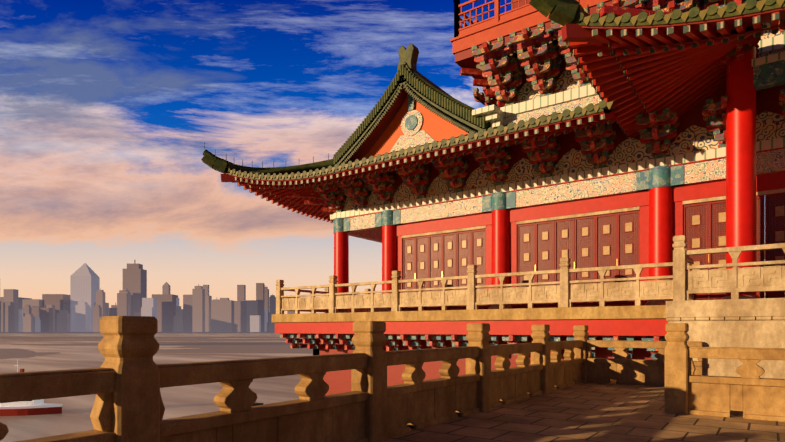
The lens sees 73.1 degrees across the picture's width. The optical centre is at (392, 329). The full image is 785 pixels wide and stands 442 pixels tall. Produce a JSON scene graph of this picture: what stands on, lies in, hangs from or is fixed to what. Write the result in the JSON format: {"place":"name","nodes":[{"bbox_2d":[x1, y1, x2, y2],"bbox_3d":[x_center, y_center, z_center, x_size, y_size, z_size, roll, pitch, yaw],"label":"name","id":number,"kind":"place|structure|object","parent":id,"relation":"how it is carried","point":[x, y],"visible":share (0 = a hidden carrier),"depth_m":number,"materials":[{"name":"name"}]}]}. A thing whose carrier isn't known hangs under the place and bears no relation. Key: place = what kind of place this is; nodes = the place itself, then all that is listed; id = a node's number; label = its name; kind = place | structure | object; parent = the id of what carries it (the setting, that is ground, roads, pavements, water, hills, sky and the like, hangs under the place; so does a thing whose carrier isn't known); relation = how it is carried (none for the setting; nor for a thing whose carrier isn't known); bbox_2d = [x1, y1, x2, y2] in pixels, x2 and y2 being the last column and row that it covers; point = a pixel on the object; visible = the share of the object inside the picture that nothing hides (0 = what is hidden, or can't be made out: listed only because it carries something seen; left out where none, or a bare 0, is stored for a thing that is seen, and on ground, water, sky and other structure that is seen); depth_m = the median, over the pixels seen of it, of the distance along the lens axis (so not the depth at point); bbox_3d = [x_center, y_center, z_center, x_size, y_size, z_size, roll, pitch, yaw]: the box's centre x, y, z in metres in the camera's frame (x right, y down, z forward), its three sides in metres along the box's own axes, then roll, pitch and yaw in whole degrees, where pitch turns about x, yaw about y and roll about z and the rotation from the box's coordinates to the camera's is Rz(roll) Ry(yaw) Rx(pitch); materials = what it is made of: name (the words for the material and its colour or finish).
{"place":"outdoors","nodes":[
{"label":"outdoors","id":0,"kind":"place"},
{"bbox_2d":[0,331,274,333],"bbox_3d":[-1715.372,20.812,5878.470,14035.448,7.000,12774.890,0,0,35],"label":"bank","id":1,"kind":"structure","parent":0,"point":[100,333],"depth_m":3035.94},
{"bbox_2d":[0,260,724,331],"bbox_3d":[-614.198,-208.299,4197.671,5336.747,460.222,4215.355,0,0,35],"label":"city skyline","id":2,"kind":"structure","parent":1,"relation":"on","point":[83,306],"depth_m":3286.91,"materials":[{"name":"grey glass"}]},
{"bbox_2d":[0,333,312,441],"bbox_3d":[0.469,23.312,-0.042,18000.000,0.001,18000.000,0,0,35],"label":"river water","id":3,"kind":"structure","parent":0,"point":[178,401],"depth_m":219.15,"materials":[{"name":"grey liquid"}]},
{"bbox_2d":[0,359,61,415],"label":"ferry boat","id":4,"kind":"object","parent":3,"relation":"on","point":[31,407],"visible":0.48,"depth_m":142.85,"materials":[{"name":"red"}]},
{"bbox_2d":[0,0,510,313],"label":"sky","id":5,"kind":"structure","parent":0,"point":[109,109],"materials":[{"name":"blue"}]},
{"bbox_2d":[275,319,667,394],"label":"base wall","id":6,"kind":"structure","parent":0,"point":[324,338],"depth_m":18.67,"materials":[{"name":"red paint"}]},
{"bbox_2d":[272,305,665,322],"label":"veranda slab","id":7,"kind":"structure","parent":6,"relation":"on","point":[624,312],"depth_m":17.09,"materials":[{"name":"beige stone"}]},
{"bbox_2d":[338,300,672,312],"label":"column bases","id":8,"kind":"object","parent":7,"relation":"on","point":[648,302],"depth_m":18.75,"materials":[{"name":"stone"}]},
{"bbox_2d":[334,186,672,307],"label":"columns","id":9,"kind":"structure","parent":8,"relation":"on","point":[660,225],"depth_m":18.80,"materials":[{"name":"red paint"}]},
{"bbox_2d":[276,235,784,313],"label":"balcony railing","id":10,"kind":"object","parent":7,"relation":"on","point":[685,283],"visible":0.94,"depth_m":15.84,"materials":[{"name":"beige stone"}]},
{"bbox_2d":[396,171,784,310],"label":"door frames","id":11,"kind":"structure","parent":6,"relation":"on","point":[766,184],"depth_m":17.40,"materials":[{"name":"red wood"}]},
{"bbox_2d":[403,193,784,309],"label":"folding doors","id":12,"kind":"structure","parent":11,"relation":"attached to","point":[604,240],"depth_m":17.48,"materials":[{"name":"brown wood"}]},
{"bbox_3d":[1.510,-2.458,26.503,2.870,3.620,8.700,0,0,35],"label":"wing side wall","id":13,"kind":"object","parent":6,"relation":"on","visible":0},
{"bbox_2d":[330,137,784,242],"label":"frieze beams","id":14,"kind":"structure","parent":13,"relation":"on","point":[686,169],"depth_m":17.58,"materials":[{"name":"paint"}]},
{"bbox_2d":[334,165,672,232],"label":"column capitals","id":15,"kind":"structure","parent":14,"relation":"attached to","point":[659,176],"depth_m":18.77,"materials":[{"name":"teal paint"}]},
{"bbox_2d":[286,89,784,212],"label":"eave brackets","id":16,"kind":"object","parent":14,"relation":"on","point":[657,133],"visible":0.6,"depth_m":17.88,"materials":[{"name":"wood"}]},
{"bbox_2d":[221,111,617,222],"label":"roof rafters","id":17,"kind":"object","parent":16,"relation":"on","point":[281,192],"visible":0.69,"depth_m":19.16,"materials":[{"name":"paint"}]},
{"bbox_2d":[229,110,610,199],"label":"roof deck","id":18,"kind":"structure","parent":17,"relation":"on","point":[607,111],"depth_m":16.55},
{"bbox_2d":[201,103,614,179],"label":"roof tiles","id":19,"kind":"object","parent":18,"relation":"on","point":[213,161],"visible":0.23,"depth_m":22.21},
{"bbox_2d":[227,100,613,222],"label":"roof tile ends","id":20,"kind":"object","parent":19,"relation":"attached to","point":[603,104],"visible":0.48,"depth_m":17.08,"materials":[{"name":"ceramic"}]},
{"bbox_2d":[346,62,487,163],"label":"wing roof","id":21,"kind":"structure","parent":18,"relation":"on","point":[362,151],"depth_m":22.31,"materials":[{"name":"red wood"}]},
{"bbox_2d":[397,44,418,71],"bbox_3d":[0.623,-10.812,21.247,0.820,1.047,0.420,0,0,35],"label":"ridge ornament","id":22,"kind":"object","parent":21,"relation":"on","point":[409,55],"visible":0.85,"depth_m":21.04,"materials":[{"name":"green tile"}]},
{"bbox_2d":[333,64,490,164],"bbox_3d":[0.525,-8.710,21.203,7.419,3.830,0.585,0,0,35],"label":"gable roof edge","id":23,"kind":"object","parent":21,"relation":"attached to","point":[434,99],"visible":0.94,"depth_m":20.71,"materials":[{"name":"green tile"}]},
{"bbox_2d":[365,97,468,157],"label":"gable wall","id":24,"kind":"structure","parent":21,"relation":"attached to","point":[436,127],"depth_m":21.42,"materials":[{"name":"orange paint"}]},
{"bbox_2d":[389,92,434,152],"bbox_3d":[0.773,-8.588,21.551,3.000,3.100,0.110,0,0,35],"label":"gable ornament","id":25,"kind":"object","parent":24,"relation":"attached to","point":[411,126],"visible":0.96,"depth_m":21.52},
{"bbox_2d":[334,85,784,210],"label":"bracket panels","id":26,"kind":"object","parent":14,"relation":"on","point":[693,135],"visible":0.35,"depth_m":16.81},
{"bbox_2d":[384,382,784,441],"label":"terrace floor","id":27,"kind":"structure","parent":0,"point":[594,412],"depth_m":7.37,"materials":[{"name":"brown stone"}]},
{"bbox_2d":[0,316,702,441],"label":"terrace balustrade","id":28,"kind":"object","parent":27,"relation":"on","point":[127,380],"visible":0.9,"depth_m":5.50,"materials":[{"name":"stone"}]},
{"bbox_2d":[665,323,784,421],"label":"terrace balustrade","id":29,"kind":"object","parent":27,"relation":"on","point":[749,392],"visible":1,"depth_m":7.95,"materials":[{"name":"stone"}]},
{"bbox_2d":[666,298,784,415],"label":"stone platform","id":30,"kind":"structure","parent":27,"relation":"on","point":[754,323],"depth_m":11.46,"materials":[{"name":"stone"}]},
{"bbox_2d":[723,295,759,298],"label":"porch column bases","id":31,"kind":"object","parent":30,"relation":"on","point":[745,297],"visible":0.31,"depth_m":13.54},
{"bbox_2d":[726,46,755,295],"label":"porch columns","id":32,"kind":"structure","parent":31,"relation":"on","point":[741,165],"depth_m":13.64,"materials":[{"name":"red paint"}]},
{"bbox_2d":[729,51,784,90],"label":"porch beams","id":33,"kind":"structure","parent":32,"relation":"on","point":[768,71],"depth_m":13.43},
{"bbox_2d":[472,34,784,127],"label":"frieze","id":34,"kind":"object","parent":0,"point":[560,102],"visible":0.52,"depth_m":18.07,"materials":[{"name":"paint"}]},
{"bbox_2d":[450,0,638,88],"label":"balcony","id":35,"kind":"structure","parent":34,"relation":"on","point":[477,32],"depth_m":18.01,"materials":[{"name":"red wood"}]},
{"bbox_2d":[460,0,784,108],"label":"balcony brackets","id":36,"kind":"object","parent":34,"relation":"on","point":[536,55],"visible":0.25,"depth_m":17.57,"materials":[{"name":"wood"}]},
{"bbox_2d":[511,0,760,88],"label":"wall","id":37,"kind":"structure","parent":34,"relation":"on","point":[562,63],"depth_m":18.90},
{"bbox_2d":[516,22,781,102],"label":"balcony bracket boards","id":38,"kind":"object","parent":34,"relation":"on","point":[565,81],"visible":0.06,"depth_m":18.08,"materials":[{"name":"beige wood"}]},
{"bbox_2d":[561,7,784,137],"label":"porch roof rafters","id":39,"kind":"object","parent":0,"point":[682,81],"visible":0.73,"depth_m":13.29,"materials":[{"name":"red wood"}]},
{"bbox_2d":[566,7,784,134],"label":"porch roof deck","id":40,"kind":"structure","parent":39,"relation":"on","point":[748,20],"depth_m":11.33,"materials":[{"name":"red wood"}]},
{"bbox_2d":[529,0,784,50],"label":"porch roof tiles","id":41,"kind":"object","parent":40,"relation":"on","point":[562,12],"visible":0.19,"depth_m":11.87,"materials":[{"name":"green tile"}]},
{"bbox_2d":[566,0,784,137],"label":"porch roof tile ends","id":42,"kind":"object","parent":40,"relation":"attached to","point":[710,10],"visible":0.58,"depth_m":11.19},
{"bbox_2d":[600,0,784,70],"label":"porch brackets","id":43,"kind":"object","parent":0,"point":[738,51],"visible":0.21,"depth_m":13.35,"materials":[{"name":"red wood"}]},
{"label":"ground","id":44,"kind":"structure","parent":0,"visible":0},
{"bbox_2d":[0,336,312,358],"bbox_3d":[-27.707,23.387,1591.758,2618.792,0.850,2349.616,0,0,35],"label":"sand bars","id":45,"kind":"object","parent":44,"relation":"on","point":[240,347],"visible":0.33,"depth_m":743.44,"materials":[{"name":"beige sand"}]}
]}

